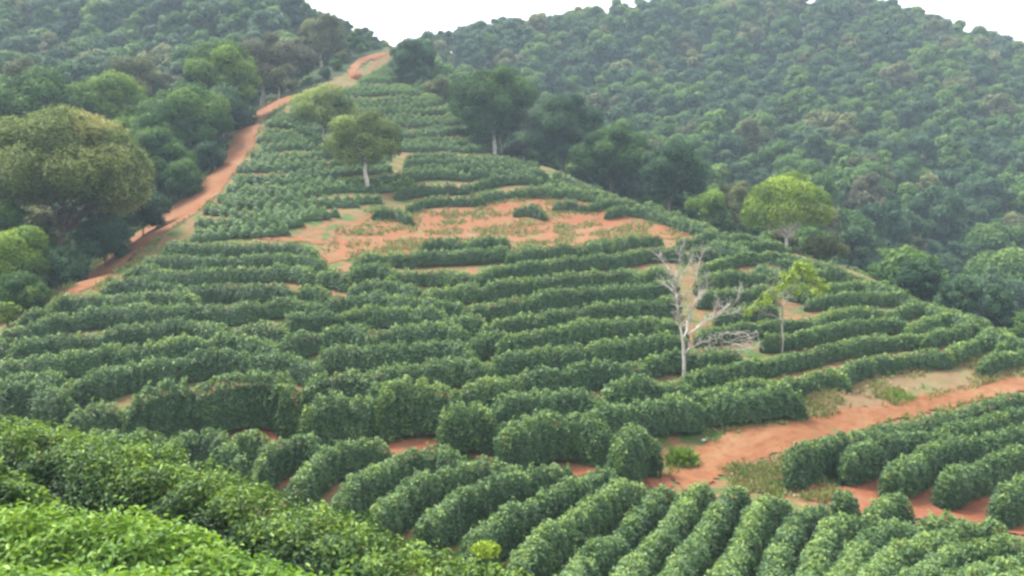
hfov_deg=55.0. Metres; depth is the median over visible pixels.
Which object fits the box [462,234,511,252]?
coffee hedge
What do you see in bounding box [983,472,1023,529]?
coffee hedge
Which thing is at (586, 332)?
coffee hedge
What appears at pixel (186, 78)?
broadleaf tree
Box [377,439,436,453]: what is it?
bare soil
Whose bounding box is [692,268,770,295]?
coffee hedge
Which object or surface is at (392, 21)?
sky
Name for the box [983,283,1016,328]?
forest tree
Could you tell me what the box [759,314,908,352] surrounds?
coffee hedge
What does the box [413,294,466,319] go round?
coffee hedge
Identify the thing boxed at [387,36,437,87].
broadleaf tree
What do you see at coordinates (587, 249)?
coffee hedge
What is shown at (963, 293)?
forest tree
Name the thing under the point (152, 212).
shrub
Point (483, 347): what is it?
coffee hedge
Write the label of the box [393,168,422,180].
coffee hedge
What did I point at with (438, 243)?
coffee hedge
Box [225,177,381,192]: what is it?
young coffee row
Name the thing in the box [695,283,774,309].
coffee hedge
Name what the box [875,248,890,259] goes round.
forest tree
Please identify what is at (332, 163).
young coffee row
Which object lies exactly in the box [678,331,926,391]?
coffee hedge
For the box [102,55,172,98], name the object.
broadleaf tree
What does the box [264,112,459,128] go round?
young coffee row
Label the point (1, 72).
forest tree
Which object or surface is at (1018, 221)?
forest tree
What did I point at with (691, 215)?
forest tree
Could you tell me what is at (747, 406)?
coffee hedge
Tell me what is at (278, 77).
broadleaf tree
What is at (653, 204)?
coffee hedge
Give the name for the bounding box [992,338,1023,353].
coffee hedge
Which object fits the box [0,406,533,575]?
coffee hedge
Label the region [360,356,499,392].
coffee hedge
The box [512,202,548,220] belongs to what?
coffee hedge
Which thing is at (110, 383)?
coffee hedge
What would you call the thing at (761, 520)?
coffee hedge
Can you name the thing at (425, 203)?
coffee hedge
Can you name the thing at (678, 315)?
bare tree
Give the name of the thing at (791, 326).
coffee hedge
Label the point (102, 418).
coffee hedge
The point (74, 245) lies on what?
shrub
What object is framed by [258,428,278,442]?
bare soil
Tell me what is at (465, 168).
coffee hedge
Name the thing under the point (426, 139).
young coffee row
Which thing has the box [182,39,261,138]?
broadleaf tree
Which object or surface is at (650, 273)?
coffee hedge
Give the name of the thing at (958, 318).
coffee hedge
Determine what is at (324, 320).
coffee hedge
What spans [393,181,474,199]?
coffee hedge
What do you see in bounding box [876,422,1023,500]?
coffee hedge
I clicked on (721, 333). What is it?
brushwood
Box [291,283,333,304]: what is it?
coffee hedge
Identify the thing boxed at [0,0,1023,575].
ground
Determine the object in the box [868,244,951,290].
forest tree
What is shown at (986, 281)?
forest tree
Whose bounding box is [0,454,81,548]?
coffee hedge
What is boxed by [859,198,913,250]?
forest tree
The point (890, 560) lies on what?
coffee hedge
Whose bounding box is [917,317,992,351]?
coffee hedge
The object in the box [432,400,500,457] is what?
coffee hedge
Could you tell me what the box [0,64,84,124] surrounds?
broadleaf tree
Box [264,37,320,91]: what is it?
broadleaf tree
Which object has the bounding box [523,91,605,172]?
broadleaf tree
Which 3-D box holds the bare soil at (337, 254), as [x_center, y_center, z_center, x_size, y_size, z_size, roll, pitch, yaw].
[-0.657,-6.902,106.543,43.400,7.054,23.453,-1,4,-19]
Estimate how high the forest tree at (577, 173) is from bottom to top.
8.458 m
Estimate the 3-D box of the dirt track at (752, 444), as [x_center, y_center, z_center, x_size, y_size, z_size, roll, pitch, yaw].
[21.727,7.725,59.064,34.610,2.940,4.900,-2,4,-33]
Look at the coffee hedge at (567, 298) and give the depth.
76.14 m
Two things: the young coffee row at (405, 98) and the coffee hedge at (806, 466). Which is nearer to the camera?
the coffee hedge at (806, 466)
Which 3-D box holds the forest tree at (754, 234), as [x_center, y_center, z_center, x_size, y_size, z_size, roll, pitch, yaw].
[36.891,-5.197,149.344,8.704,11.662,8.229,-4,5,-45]
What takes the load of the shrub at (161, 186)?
on the ground at (328, 232)
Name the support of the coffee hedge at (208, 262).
on the ground at (328, 232)
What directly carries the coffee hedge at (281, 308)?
on the ground at (328, 232)
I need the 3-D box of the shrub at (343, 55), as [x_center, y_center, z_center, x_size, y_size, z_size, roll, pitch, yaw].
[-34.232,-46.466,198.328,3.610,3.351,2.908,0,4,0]
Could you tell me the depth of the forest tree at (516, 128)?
165.63 m
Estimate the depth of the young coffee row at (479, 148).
147.51 m
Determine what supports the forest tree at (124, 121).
on the ground at (328, 232)
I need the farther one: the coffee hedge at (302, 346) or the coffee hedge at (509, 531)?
the coffee hedge at (302, 346)
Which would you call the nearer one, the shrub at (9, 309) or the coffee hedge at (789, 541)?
the coffee hedge at (789, 541)
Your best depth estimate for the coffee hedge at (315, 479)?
45.57 m
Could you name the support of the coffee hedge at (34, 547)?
on the ground at (328, 232)
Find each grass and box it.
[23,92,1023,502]
[47,94,1023,503]
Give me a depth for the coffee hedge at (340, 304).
73.66 m
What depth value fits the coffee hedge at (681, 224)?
106.47 m
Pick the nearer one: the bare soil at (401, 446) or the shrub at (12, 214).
the bare soil at (401, 446)
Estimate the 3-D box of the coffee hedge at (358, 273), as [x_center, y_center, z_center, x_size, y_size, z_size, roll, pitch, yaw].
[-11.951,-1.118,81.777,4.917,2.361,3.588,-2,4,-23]
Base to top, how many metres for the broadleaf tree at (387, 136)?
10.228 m
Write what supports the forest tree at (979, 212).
on the ground at (328, 232)
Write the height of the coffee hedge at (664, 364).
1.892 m
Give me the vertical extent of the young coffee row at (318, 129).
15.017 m
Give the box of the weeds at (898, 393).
[875,387,917,407]
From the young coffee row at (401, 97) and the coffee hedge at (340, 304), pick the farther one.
the young coffee row at (401, 97)
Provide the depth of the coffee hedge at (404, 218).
105.66 m
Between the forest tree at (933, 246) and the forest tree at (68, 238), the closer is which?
the forest tree at (68, 238)
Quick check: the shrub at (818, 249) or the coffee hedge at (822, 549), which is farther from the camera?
the shrub at (818, 249)
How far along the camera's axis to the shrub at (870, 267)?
112.27 m
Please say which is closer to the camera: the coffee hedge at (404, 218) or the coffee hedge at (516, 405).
the coffee hedge at (516, 405)
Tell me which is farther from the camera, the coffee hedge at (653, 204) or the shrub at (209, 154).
the shrub at (209, 154)
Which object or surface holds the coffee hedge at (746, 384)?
on the ground at (328, 232)
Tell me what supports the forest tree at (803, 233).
on the ground at (328, 232)
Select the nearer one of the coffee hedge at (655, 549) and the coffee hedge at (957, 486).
the coffee hedge at (655, 549)
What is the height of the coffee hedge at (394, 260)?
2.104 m
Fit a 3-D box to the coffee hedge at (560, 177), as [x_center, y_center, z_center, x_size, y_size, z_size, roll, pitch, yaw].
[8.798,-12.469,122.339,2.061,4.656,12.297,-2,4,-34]
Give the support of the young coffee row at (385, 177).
on the ground at (328, 232)
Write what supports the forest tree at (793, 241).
on the ground at (328, 232)
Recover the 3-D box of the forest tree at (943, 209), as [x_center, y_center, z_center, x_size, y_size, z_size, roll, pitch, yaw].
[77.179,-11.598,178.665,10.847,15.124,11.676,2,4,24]
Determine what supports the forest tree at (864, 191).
on the ground at (328, 232)
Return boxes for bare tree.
[652,239,746,376]
[741,260,829,352]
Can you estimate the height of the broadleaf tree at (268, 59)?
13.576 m
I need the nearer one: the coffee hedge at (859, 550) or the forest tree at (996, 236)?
the coffee hedge at (859, 550)
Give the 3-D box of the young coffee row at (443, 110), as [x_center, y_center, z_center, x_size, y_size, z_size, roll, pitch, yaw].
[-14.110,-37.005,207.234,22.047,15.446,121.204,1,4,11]
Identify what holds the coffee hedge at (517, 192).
on the ground at (328, 232)
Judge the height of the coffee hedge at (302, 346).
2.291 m
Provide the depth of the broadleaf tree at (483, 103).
157.75 m
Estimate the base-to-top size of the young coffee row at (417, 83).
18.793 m
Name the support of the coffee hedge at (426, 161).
on the ground at (328, 232)
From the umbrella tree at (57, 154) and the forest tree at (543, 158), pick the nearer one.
the umbrella tree at (57, 154)
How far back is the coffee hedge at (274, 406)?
50.65 m
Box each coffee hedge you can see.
[0,299,266,345]
[0,330,286,384]
[0,336,17,365]
[0,367,66,394]
[0,379,75,430]
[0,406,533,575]
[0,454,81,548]
[0,495,355,575]
[0,538,198,575]
[3,315,231,367]
[15,306,48,330]
[44,288,202,319]
[61,346,327,408]
[61,396,126,440]
[71,428,134,466]
[98,274,296,302]
[120,368,303,443]
[121,260,316,287]
[124,427,168,464]
[141,251,327,273]
[156,426,230,486]
[161,238,322,261]
[203,443,251,489]
[223,428,272,464]
[231,319,291,344]
[247,431,328,490]
[262,296,326,319]
[273,329,324,357]
[278,309,345,335]
[283,436,391,517]
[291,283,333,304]
[294,389,378,448]
[296,367,384,415]
[312,268,352,291]
[316,337,482,373]
[319,320,380,351]
[323,288,417,315]
[328,442,466,528]
[338,302,449,329]
[344,260,396,287]
[346,278,424,301]
[351,249,405,269]
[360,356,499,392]
[366,454,527,546]
[369,203,415,225]
[372,374,464,443]
[374,319,472,349]
[383,267,477,286]
[390,176,414,191]
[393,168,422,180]
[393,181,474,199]
[399,167,474,182]
[399,244,510,268]
[402,154,539,168]
[403,163,443,171]
[404,150,515,161]
[405,192,484,212]
[411,461,576,559]
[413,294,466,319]
[417,235,466,253]
[418,281,486,304]
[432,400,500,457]
[438,310,486,336]
[441,160,545,173]
[457,464,617,575]
[458,373,528,411]
[459,277,680,323]
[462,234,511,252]
[468,166,550,180]
[468,329,507,359]
[472,172,544,191]
[472,243,688,288]
[477,183,606,202]
[478,294,682,339]
[481,267,647,303]
[488,330,689,379]
[490,385,603,432]
[493,315,689,361]
[493,357,651,403]
[493,407,614,471]
[503,240,580,266]
[505,476,646,575]
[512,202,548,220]
[542,182,588,201]
[547,177,607,203]
[551,197,586,212]
[552,171,611,197]
[552,483,680,575]
[576,238,604,258]
[585,391,708,439]
[586,197,636,212]
[594,236,617,251]
[598,372,708,409]
[602,204,644,219]
[603,421,667,483]
[608,232,664,253]
[609,193,670,225]
[609,480,716,575]
[632,201,668,214]
[641,266,672,284]
[643,346,745,378]
[652,485,751,575]
[664,214,721,236]
[666,210,701,225]
[674,227,738,249]
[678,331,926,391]
[687,245,721,261]
[691,315,819,347]
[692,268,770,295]
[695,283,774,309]
[697,250,797,275]
[698,374,810,400]
[702,380,808,427]
[704,493,794,575]
[705,238,761,264]
[711,302,779,327]
[729,232,774,244]
[729,239,795,257]
[753,262,798,289]
[755,504,833,575]
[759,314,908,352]
[772,257,822,271]
[777,391,1023,491]
[783,282,822,302]
[791,509,865,575]
[793,254,855,284]
[795,366,852,398]
[799,267,866,283]
[802,289,910,311]
[809,305,892,324]
[823,279,883,297]
[823,517,921,575]
[826,488,861,526]
[834,406,1023,486]
[837,347,953,383]
[856,516,1009,575]
[860,492,916,537]
[863,279,918,306]
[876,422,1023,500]
[882,299,937,321]
[895,532,1023,575]
[901,310,963,337]
[915,508,961,533]
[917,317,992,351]
[922,304,984,334]
[930,442,1023,510]
[940,326,1005,367]
[940,552,1023,575]
[974,346,1023,375]
[979,326,1023,355]
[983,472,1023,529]
[988,564,1023,575]
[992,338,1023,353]
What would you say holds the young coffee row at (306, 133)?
on the ground at (328, 232)
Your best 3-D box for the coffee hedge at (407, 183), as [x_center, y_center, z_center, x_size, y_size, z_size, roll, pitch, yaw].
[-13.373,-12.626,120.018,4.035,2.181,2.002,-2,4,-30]
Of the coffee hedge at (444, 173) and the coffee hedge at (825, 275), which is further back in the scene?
the coffee hedge at (444, 173)
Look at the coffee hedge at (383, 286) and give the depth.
76.86 m
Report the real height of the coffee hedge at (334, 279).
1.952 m
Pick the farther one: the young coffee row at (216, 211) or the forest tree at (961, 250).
the forest tree at (961, 250)
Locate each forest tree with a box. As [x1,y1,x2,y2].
[0,67,5,81]
[2,56,35,78]
[6,199,57,230]
[21,204,68,247]
[50,201,91,238]
[53,228,72,245]
[66,229,75,244]
[109,115,135,139]
[133,110,173,189]
[153,71,182,96]
[489,107,521,153]
[496,131,511,150]
[502,140,522,161]
[506,139,531,159]
[521,138,570,170]
[524,148,551,166]
[546,154,556,168]
[559,162,579,174]
[569,166,593,183]
[584,169,646,200]
[635,163,649,198]
[635,194,649,205]
[649,191,687,215]
[684,210,695,220]
[689,202,742,232]
[696,183,750,233]
[728,219,761,237]
[729,219,769,236]
[758,223,841,254]
[764,203,841,241]
[769,228,803,255]
[777,171,842,209]
[796,161,834,184]
[804,254,850,266]
[836,205,878,240]
[836,264,849,269]
[838,190,848,208]
[841,224,883,272]
[842,171,887,212]
[850,266,870,277]
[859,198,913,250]
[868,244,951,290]
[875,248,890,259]
[878,237,893,249]
[892,258,943,301]
[893,215,912,232]
[900,207,925,235]
[907,182,969,243]
[910,232,928,253]
[920,296,949,310]
[922,214,956,243]
[924,238,941,255]
[932,253,964,267]
[932,253,966,277]
[933,275,983,312]
[938,240,975,267]
[942,224,971,248]
[951,273,1023,325]
[957,246,1023,300]
[958,221,1023,257]
[965,199,1002,230]
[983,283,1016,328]
[1006,215,1023,229]
[1006,309,1023,337]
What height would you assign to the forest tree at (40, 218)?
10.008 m
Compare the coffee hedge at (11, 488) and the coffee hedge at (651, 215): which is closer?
the coffee hedge at (11, 488)
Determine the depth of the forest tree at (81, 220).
120.12 m
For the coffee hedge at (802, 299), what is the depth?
83.54 m
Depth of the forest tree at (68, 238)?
113.08 m
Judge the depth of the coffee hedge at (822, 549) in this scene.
36.21 m
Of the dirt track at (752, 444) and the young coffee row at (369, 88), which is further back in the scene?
the young coffee row at (369, 88)
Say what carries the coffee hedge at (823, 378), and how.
on the ground at (328, 232)
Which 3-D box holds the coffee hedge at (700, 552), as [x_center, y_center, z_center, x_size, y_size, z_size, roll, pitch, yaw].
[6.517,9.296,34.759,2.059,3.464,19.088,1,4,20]
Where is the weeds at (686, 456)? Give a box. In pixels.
[663,445,703,468]
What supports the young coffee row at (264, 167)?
on the ground at (328, 232)
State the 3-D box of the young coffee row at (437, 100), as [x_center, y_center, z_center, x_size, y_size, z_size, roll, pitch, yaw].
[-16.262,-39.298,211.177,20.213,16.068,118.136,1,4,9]
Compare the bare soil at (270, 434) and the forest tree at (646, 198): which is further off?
the forest tree at (646, 198)
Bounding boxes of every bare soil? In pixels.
[256,235,326,243]
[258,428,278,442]
[320,197,688,262]
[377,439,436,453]
[471,453,496,464]
[570,463,607,475]
[644,473,673,488]
[806,353,986,416]
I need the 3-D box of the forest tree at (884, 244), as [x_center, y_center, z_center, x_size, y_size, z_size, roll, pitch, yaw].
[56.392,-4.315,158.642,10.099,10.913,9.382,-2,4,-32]
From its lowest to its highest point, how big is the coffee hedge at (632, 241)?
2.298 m
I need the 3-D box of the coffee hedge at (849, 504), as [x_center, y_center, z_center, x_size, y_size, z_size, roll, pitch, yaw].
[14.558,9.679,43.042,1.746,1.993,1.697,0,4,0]
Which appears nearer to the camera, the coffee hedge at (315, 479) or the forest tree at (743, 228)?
the coffee hedge at (315, 479)
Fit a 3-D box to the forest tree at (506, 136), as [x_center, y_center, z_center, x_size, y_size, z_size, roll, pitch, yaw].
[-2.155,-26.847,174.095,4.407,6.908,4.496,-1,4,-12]
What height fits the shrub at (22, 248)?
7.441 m
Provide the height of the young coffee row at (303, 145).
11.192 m
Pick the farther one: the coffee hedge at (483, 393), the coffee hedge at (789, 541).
the coffee hedge at (483, 393)
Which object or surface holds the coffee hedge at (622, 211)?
on the ground at (328, 232)
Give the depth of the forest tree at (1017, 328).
94.03 m
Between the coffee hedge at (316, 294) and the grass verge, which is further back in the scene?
the coffee hedge at (316, 294)
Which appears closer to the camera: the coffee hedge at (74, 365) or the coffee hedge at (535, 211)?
the coffee hedge at (74, 365)
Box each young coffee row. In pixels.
[188,221,290,242]
[191,214,304,235]
[193,208,330,226]
[202,203,339,217]
[211,196,359,209]
[217,191,382,203]
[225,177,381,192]
[227,181,394,197]
[232,163,392,182]
[234,172,394,184]
[235,159,389,172]
[242,157,389,166]
[250,139,499,158]
[251,148,391,161]
[255,125,470,141]
[258,136,491,152]
[260,131,482,146]
[263,116,466,138]
[263,117,462,134]
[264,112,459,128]
[269,109,453,122]
[273,103,449,118]
[281,94,439,114]
[290,96,443,111]
[308,92,428,102]
[316,93,444,105]
[320,87,421,96]
[335,81,428,92]
[339,82,426,92]
[346,76,426,88]
[356,75,408,85]
[360,75,417,81]
[367,72,422,76]
[371,69,392,74]
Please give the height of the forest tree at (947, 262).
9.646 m
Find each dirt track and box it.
[57,95,293,296]
[347,53,388,79]
[666,375,1023,489]
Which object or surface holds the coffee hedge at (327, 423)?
on the ground at (328, 232)
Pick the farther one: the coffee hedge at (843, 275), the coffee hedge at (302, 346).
the coffee hedge at (843, 275)
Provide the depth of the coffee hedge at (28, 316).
72.63 m
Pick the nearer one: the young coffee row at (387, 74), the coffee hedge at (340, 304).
the coffee hedge at (340, 304)
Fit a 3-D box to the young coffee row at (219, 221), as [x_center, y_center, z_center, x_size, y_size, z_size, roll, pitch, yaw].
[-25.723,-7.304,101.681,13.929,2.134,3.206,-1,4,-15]
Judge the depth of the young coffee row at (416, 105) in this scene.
164.37 m
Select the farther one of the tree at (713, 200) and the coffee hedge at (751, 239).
the tree at (713, 200)
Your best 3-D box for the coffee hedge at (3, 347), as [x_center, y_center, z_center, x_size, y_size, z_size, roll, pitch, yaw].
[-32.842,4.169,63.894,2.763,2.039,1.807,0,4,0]
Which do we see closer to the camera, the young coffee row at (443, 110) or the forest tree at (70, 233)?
the forest tree at (70, 233)
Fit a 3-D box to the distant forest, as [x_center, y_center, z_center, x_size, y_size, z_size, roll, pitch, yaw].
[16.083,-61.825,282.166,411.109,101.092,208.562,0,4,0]
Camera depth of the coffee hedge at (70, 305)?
75.92 m
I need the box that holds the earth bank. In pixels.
[796,478,1023,533]
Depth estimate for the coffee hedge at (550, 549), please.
38.01 m
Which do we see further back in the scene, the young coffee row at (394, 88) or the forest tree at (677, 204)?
the young coffee row at (394, 88)
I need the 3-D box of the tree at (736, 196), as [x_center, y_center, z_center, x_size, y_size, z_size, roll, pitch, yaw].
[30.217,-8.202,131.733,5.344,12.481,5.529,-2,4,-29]
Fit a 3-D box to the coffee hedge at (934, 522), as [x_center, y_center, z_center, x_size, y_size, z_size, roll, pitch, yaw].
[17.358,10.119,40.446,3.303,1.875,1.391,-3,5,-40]
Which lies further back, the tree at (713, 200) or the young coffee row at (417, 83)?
the young coffee row at (417, 83)
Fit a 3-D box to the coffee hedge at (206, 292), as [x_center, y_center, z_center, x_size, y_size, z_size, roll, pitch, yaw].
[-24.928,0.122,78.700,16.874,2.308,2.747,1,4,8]
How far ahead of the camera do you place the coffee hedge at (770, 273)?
87.69 m
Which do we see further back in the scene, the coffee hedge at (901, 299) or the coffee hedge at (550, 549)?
the coffee hedge at (901, 299)
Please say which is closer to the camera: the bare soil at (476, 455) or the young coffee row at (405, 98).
the bare soil at (476, 455)
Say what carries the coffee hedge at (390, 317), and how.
on the ground at (328, 232)
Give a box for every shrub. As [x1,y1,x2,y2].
[0,196,27,230]
[0,224,53,281]
[0,271,47,314]
[0,301,22,326]
[23,282,52,303]
[35,244,92,289]
[45,257,72,286]
[70,241,94,258]
[71,213,134,265]
[116,188,172,236]
[156,182,173,199]
[156,189,167,199]
[158,158,203,200]
[192,140,227,171]
[248,94,257,105]
[257,87,269,95]
[284,79,299,93]
[302,75,314,87]
[318,67,330,80]
[328,59,342,69]
[333,49,351,63]
[355,43,365,55]
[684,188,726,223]
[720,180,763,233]
[801,234,850,262]
[867,262,879,278]
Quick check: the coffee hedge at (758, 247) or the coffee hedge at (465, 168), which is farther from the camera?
the coffee hedge at (465, 168)
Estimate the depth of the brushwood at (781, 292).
82.59 m
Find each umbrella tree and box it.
[0,103,156,288]
[739,170,836,247]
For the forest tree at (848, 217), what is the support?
on the ground at (328, 232)
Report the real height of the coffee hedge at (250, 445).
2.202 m
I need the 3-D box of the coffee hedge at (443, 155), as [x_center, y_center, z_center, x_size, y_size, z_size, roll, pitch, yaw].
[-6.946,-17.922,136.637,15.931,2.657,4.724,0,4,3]
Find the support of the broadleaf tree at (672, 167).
on the ground at (328, 232)
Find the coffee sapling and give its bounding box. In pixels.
[470,540,500,575]
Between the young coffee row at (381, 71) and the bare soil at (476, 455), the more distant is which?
the young coffee row at (381, 71)
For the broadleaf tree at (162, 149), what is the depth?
122.06 m
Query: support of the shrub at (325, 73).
on the ground at (328, 232)
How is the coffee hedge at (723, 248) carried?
on the ground at (328, 232)
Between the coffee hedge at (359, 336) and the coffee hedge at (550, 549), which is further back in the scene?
the coffee hedge at (359, 336)
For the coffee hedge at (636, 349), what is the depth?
62.68 m
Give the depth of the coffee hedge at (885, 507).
41.68 m
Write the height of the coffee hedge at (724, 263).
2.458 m
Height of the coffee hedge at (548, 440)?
3.229 m
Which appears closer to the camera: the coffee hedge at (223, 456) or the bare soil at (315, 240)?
the coffee hedge at (223, 456)
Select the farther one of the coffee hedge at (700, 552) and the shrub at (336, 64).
the shrub at (336, 64)
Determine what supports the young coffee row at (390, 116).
on the ground at (328, 232)
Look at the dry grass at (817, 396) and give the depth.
66.63 m
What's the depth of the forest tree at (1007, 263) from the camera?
147.50 m
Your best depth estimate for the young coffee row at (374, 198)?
109.65 m
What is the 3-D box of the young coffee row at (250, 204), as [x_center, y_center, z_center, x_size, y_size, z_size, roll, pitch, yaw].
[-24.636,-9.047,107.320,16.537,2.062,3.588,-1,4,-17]
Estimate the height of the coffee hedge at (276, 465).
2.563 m
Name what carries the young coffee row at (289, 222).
on the ground at (328, 232)
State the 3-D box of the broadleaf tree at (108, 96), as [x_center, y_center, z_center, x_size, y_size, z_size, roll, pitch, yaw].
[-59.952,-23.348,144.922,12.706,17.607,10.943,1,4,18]
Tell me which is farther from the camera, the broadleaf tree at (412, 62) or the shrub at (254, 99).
the broadleaf tree at (412, 62)
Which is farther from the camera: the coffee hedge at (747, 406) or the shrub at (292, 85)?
the shrub at (292, 85)
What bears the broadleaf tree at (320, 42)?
on the ground at (328, 232)
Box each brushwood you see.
[700,330,763,354]
[747,283,799,300]
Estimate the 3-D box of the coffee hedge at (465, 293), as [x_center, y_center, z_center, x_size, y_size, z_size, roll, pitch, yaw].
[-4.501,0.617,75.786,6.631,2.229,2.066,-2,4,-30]
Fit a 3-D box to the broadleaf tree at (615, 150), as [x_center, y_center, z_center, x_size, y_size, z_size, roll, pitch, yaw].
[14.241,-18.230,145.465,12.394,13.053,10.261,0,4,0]
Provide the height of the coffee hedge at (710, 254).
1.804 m
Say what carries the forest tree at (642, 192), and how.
on the ground at (328, 232)
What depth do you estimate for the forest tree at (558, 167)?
173.97 m
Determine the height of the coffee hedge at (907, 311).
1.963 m
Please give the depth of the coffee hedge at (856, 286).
86.31 m
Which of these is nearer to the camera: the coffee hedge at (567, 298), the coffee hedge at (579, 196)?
the coffee hedge at (567, 298)
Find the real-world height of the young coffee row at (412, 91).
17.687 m
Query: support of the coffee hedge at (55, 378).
on the ground at (328, 232)
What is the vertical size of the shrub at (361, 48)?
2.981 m
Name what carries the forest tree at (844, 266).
on the ground at (328, 232)
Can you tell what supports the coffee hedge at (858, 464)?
on the ground at (328, 232)
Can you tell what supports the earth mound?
on the ground at (328, 232)
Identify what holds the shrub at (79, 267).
on the ground at (328, 232)
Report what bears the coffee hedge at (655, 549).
on the ground at (328, 232)
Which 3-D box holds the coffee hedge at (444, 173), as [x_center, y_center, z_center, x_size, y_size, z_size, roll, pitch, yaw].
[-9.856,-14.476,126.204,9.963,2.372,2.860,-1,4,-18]
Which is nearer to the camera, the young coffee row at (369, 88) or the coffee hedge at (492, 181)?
the coffee hedge at (492, 181)
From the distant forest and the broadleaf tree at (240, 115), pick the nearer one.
the broadleaf tree at (240, 115)
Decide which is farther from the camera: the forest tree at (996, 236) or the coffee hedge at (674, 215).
the forest tree at (996, 236)
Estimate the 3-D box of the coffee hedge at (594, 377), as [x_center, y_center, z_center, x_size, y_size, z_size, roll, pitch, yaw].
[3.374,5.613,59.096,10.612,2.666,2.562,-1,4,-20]
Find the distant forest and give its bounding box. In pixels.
[0,0,1023,227]
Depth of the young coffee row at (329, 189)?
114.18 m
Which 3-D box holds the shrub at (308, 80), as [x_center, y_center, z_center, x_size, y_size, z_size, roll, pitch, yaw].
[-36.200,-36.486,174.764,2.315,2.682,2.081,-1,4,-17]
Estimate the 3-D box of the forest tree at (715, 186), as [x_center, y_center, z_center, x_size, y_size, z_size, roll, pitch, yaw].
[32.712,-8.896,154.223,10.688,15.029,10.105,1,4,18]
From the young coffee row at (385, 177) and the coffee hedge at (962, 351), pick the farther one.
the young coffee row at (385, 177)
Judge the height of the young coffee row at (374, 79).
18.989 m
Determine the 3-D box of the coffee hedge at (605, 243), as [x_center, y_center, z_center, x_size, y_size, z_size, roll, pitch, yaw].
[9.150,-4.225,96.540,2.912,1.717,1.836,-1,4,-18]
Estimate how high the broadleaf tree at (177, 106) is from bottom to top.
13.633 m
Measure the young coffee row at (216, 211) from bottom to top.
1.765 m
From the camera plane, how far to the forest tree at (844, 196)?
181.95 m
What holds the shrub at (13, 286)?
on the ground at (328, 232)
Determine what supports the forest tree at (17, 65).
on the ground at (328, 232)
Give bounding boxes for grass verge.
[724,452,827,502]
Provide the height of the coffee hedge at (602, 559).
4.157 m
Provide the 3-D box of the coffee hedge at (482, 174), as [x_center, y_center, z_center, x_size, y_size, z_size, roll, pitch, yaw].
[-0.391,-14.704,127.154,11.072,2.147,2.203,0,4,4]
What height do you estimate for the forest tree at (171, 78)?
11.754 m
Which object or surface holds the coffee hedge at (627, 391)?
on the ground at (328, 232)
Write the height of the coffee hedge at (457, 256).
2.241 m
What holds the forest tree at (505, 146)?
on the ground at (328, 232)
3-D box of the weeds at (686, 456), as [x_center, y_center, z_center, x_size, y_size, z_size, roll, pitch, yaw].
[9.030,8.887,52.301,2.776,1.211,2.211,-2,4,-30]
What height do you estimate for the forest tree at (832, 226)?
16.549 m
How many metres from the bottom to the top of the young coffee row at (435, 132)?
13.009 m
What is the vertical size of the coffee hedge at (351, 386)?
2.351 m
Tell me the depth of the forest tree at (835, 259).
120.53 m
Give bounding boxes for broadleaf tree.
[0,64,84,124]
[64,69,148,121]
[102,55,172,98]
[128,80,234,153]
[132,125,198,189]
[174,58,211,89]
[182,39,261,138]
[189,82,259,140]
[236,32,296,106]
[263,66,290,98]
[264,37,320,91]
[288,82,360,138]
[296,11,347,67]
[320,107,404,185]
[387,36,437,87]
[422,77,452,103]
[447,64,539,154]
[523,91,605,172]
[566,120,650,192]
[639,138,711,212]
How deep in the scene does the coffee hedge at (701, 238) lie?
99.47 m
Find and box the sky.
[305,0,1023,52]
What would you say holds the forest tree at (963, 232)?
on the ground at (328, 232)
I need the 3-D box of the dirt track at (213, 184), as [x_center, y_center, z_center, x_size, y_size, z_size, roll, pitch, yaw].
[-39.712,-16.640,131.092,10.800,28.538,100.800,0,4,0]
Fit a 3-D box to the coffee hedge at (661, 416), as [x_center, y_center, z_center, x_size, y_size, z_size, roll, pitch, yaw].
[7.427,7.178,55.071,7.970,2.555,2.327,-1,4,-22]
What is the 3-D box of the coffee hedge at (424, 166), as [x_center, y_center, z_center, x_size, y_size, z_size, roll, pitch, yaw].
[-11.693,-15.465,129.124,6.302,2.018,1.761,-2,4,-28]
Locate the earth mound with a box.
[350,73,362,79]
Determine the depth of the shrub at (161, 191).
122.98 m
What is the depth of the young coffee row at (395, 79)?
191.95 m
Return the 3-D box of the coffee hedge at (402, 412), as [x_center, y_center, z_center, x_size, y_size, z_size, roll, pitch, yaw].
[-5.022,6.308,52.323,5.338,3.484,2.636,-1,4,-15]
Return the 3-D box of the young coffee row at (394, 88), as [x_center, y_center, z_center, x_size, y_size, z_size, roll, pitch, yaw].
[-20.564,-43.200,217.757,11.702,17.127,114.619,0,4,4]
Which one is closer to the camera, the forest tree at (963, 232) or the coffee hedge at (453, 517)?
the coffee hedge at (453, 517)
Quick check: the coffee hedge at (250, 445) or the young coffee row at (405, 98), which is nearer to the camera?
the coffee hedge at (250, 445)
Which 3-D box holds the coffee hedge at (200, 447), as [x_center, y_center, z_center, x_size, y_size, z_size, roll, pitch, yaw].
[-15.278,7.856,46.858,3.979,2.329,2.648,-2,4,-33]
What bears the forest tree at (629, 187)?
on the ground at (328, 232)
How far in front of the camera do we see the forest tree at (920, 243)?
166.54 m
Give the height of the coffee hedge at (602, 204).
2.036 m
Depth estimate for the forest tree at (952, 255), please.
157.90 m
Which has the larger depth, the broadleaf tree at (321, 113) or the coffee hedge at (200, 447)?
the broadleaf tree at (321, 113)
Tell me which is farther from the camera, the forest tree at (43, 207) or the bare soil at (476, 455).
the forest tree at (43, 207)
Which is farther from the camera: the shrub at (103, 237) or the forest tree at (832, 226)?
the forest tree at (832, 226)
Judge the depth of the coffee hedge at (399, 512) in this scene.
41.61 m
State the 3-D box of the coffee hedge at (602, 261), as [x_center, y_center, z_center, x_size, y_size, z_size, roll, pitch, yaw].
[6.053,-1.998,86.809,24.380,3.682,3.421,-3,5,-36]
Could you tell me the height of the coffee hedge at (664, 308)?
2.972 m
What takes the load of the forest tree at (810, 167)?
on the ground at (328, 232)

